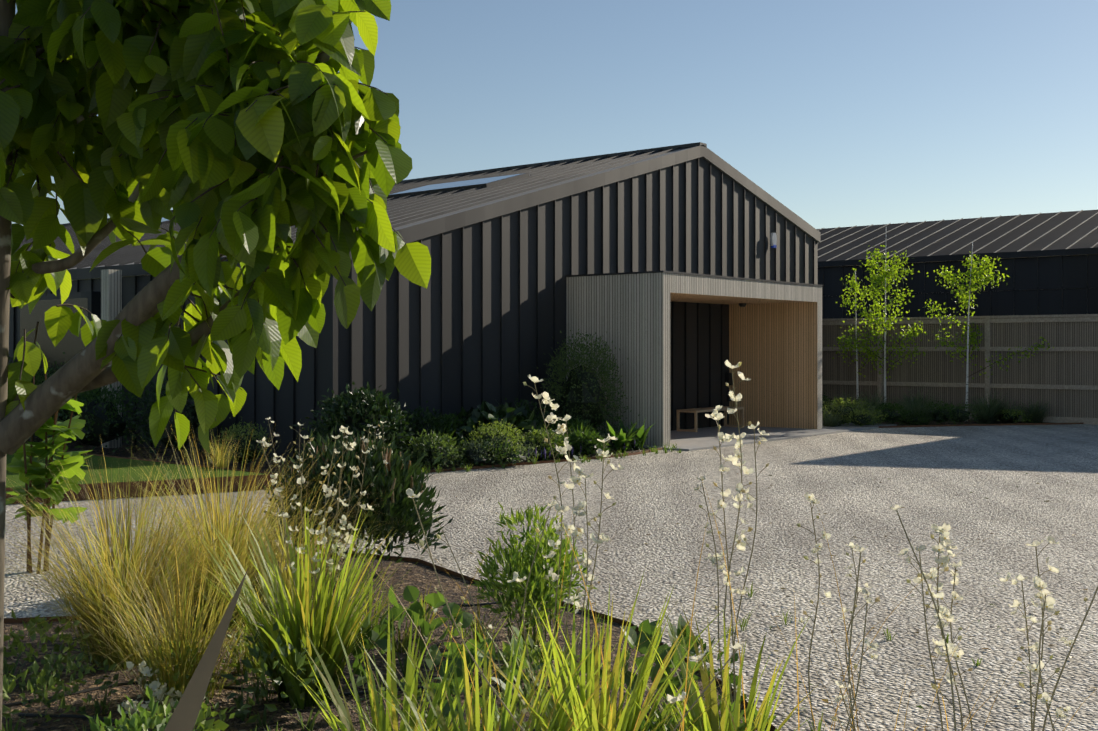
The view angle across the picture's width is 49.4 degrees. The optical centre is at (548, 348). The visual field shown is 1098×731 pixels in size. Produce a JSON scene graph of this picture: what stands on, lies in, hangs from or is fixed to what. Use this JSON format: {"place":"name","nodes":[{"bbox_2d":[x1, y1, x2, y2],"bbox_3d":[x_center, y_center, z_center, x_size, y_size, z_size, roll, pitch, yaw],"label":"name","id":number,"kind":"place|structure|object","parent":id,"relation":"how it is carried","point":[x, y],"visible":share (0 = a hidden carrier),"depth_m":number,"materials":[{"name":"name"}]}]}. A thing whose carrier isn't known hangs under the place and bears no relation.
{"place":"outdoors","nodes":[
{"label":"outdoors","id":0,"kind":"place"},
{"bbox_2d":[6,451,266,487],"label":"lawn","id":1,"kind":"structure","parent":0,"point":[123,464],"depth_m":13.45,"materials":[{"name":"green plant"}]},
{"bbox_2d":[4,424,1097,730],"bbox_3d":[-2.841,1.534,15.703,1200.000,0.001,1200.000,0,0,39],"label":"gravel ground","id":2,"kind":"structure","parent":0,"point":[1012,480],"depth_m":9.08,"materials":[{"name":"grey gravel"}]},
{"bbox_2d":[6,372,92,573],"bbox_3d":[-3.515,0.834,8.167,0.668,1.404,0.850,0,0,39],"label":"young tree","id":3,"kind":"object","parent":2,"relation":"on","point":[26,468],"visible":0.69,"depth_m":8.22,"materials":[{"name":"green plant"}]},
{"bbox_2d":[6,451,280,503],"bbox_3d":[-23.557,1.452,12.317,87.048,0.165,40.973,0,0,81],"label":"lawn edge","id":4,"kind":"object","parent":2,"relation":"on","point":[134,488],"visible":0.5,"depth_m":12.46,"materials":[{"name":"grey concrete"}]},
{"bbox_2d":[25,437,650,474],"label":"soil","id":5,"kind":"structure","parent":2,"relation":"on","point":[137,454],"depth_m":16.89,"materials":[{"name":"brown soil"}]},
{"bbox_2d":[2,556,770,730],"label":"bed","id":6,"kind":"object","parent":2,"relation":"on","point":[420,576],"visible":0.18,"depth_m":5.68,"materials":[{"name":"brown soil"}]},
{"bbox_2d":[164,567,248,730],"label":"dry blade","id":7,"kind":"object","parent":6,"relation":"in","point":[184,716],"visible":1,"depth_m":0.77,"materials":[{"name":"brown plant"}]},
{"bbox_2d":[0,0,430,729],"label":"tree","id":8,"kind":"object","parent":6,"relation":"on","point":[198,158],"depth_m":4.08,"materials":[{"name":"green plant"}]},
{"bbox_2d":[3,600,502,722],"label":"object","id":9,"kind":"object","parent":6,"relation":"on","point":[120,684],"visible":0.35,"depth_m":5.27,"materials":[{"name":"black metal"}]},
{"bbox_2d":[4,553,775,730],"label":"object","id":10,"kind":"object","parent":6,"relation":"on","point":[601,615],"visible":0.21,"depth_m":6.78,"materials":[{"name":"black metal"}]},
{"bbox_2d":[126,367,1097,730],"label":"flower stems","id":11,"kind":"object","parent":6,"relation":"on","point":[850,715],"visible":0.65,"depth_m":4.15,"materials":[{"name":"beige"}]},
{"bbox_2d":[116,360,1087,720],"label":"flowers","id":12,"kind":"object","parent":11,"relation":"attached to","point":[932,576],"visible":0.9,"depth_m":4.21,"materials":[{"name":"white plant"}]},
{"bbox_2d":[8,142,820,460],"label":"building","id":13,"kind":"structure","parent":2,"relation":"on","point":[478,320],"depth_m":19.10,"materials":[{"name":"metal"}]},
{"bbox_2d":[18,269,121,447],"bbox_3d":[-10.597,0.159,21.764,10.320,2.750,0.460,0,0,39],"label":"side window","id":14,"kind":"structure","parent":13,"relation":"in","point":[105,303],"depth_m":19.42,"materials":[{"name":"glass"}]},
{"bbox_2d":[161,173,528,224],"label":"skylights","id":15,"kind":"object","parent":13,"relation":"on","point":[464,185],"visible":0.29,"depth_m":22.68,"materials":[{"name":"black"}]},
{"bbox_2d":[770,233,776,247],"bbox_3d":[4.655,-2.241,24.739,0.064,0.310,0.200,0,0,39],"label":"alarm box","id":16,"kind":"object","parent":13,"relation":"attached to","point":[773,239],"visible":1,"depth_m":24.69,"materials":[{"name":"grey plastic"}]},
{"bbox_2d":[416,448,662,472],"bbox_3d":[-16.091,1.517,28.738,42.979,0.035,6.539,0,0,39],"label":"edging","id":17,"kind":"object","parent":2,"relation":"on","point":[522,463],"depth_m":15.80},
{"bbox_2d":[2,383,1089,730],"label":"grasses","id":18,"kind":"object","parent":2,"relation":"on","point":[122,611],"visible":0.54,"depth_m":5.18,"materials":[{"name":"green plant"}]},
{"bbox_2d":[0,329,1095,730],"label":"shrubs","id":19,"kind":"object","parent":2,"relation":"on","point":[580,399],"depth_m":7.91,"materials":[{"name":"green plant"}]},
{"bbox_2d":[282,436,422,502],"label":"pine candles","id":20,"kind":"object","parent":19,"relation":"on","point":[387,457],"visible":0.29,"depth_m":8.05,"materials":[{"name":"green plant"}]},
{"bbox_2d":[566,270,822,446],"bbox_3d":[2.711,0.169,20.966,1.909,2.730,5.364,0,0,39],"label":"porch","id":21,"kind":"object","parent":2,"relation":"on","point":[775,338],"visible":0.77,"depth_m":19.61,"materials":[{"name":"beige wood"}]},
{"bbox_2d":[677,406,743,431],"bbox_3d":[3.024,1.307,22.274,0.420,0.394,1.700,0,0,39],"label":"bench","id":22,"kind":"object","parent":21,"relation":"on","point":[695,411],"visible":0.81,"depth_m":21.78,"materials":[{"name":"brown wood"}]},
{"bbox_2d":[629,423,896,450],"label":"porch slab","id":23,"kind":"structure","parent":2,"relation":"on","point":[704,438],"depth_m":20.91,"materials":[{"name":"grey concrete"}]},
{"bbox_2d":[829,418,1048,427],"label":"garden soil","id":24,"kind":"structure","parent":2,"relation":"on","point":[952,423],"depth_m":24.33,"materials":[{"name":"brown soil"}]},
{"bbox_2d":[826,422,1083,428],"bbox_3d":[8.000,1.517,23.457,5.963,0.035,0.256,0,0,-18],"label":"edging","id":25,"kind":"object","parent":2,"relation":"on","point":[972,425],"visible":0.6,"depth_m":23.69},
{"bbox_2d":[822,314,1097,424],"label":"fence","id":26,"kind":"object","parent":2,"relation":"on","point":[1062,375],"visible":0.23,"depth_m":25.44,"materials":[{"name":"brown wood"}]},
{"bbox_2d":[12,0,1097,228],"label":"sky","id":27,"kind":"structure","parent":0,"point":[846,113],"materials":[{"name":"blue"}]},
{"bbox_2d":[725,303,745,400],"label":"porch fittings","id":28,"kind":"object","parent":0,"point":[728,378],"visible":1,"depth_m":23.35,"materials":[{"name":"black metal"}]},
{"bbox_2d":[817,210,1097,318],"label":"building","id":29,"kind":"structure","parent":0,"point":[1049,261],"depth_m":32.73,"materials":[{"name":"metal"}]}
]}

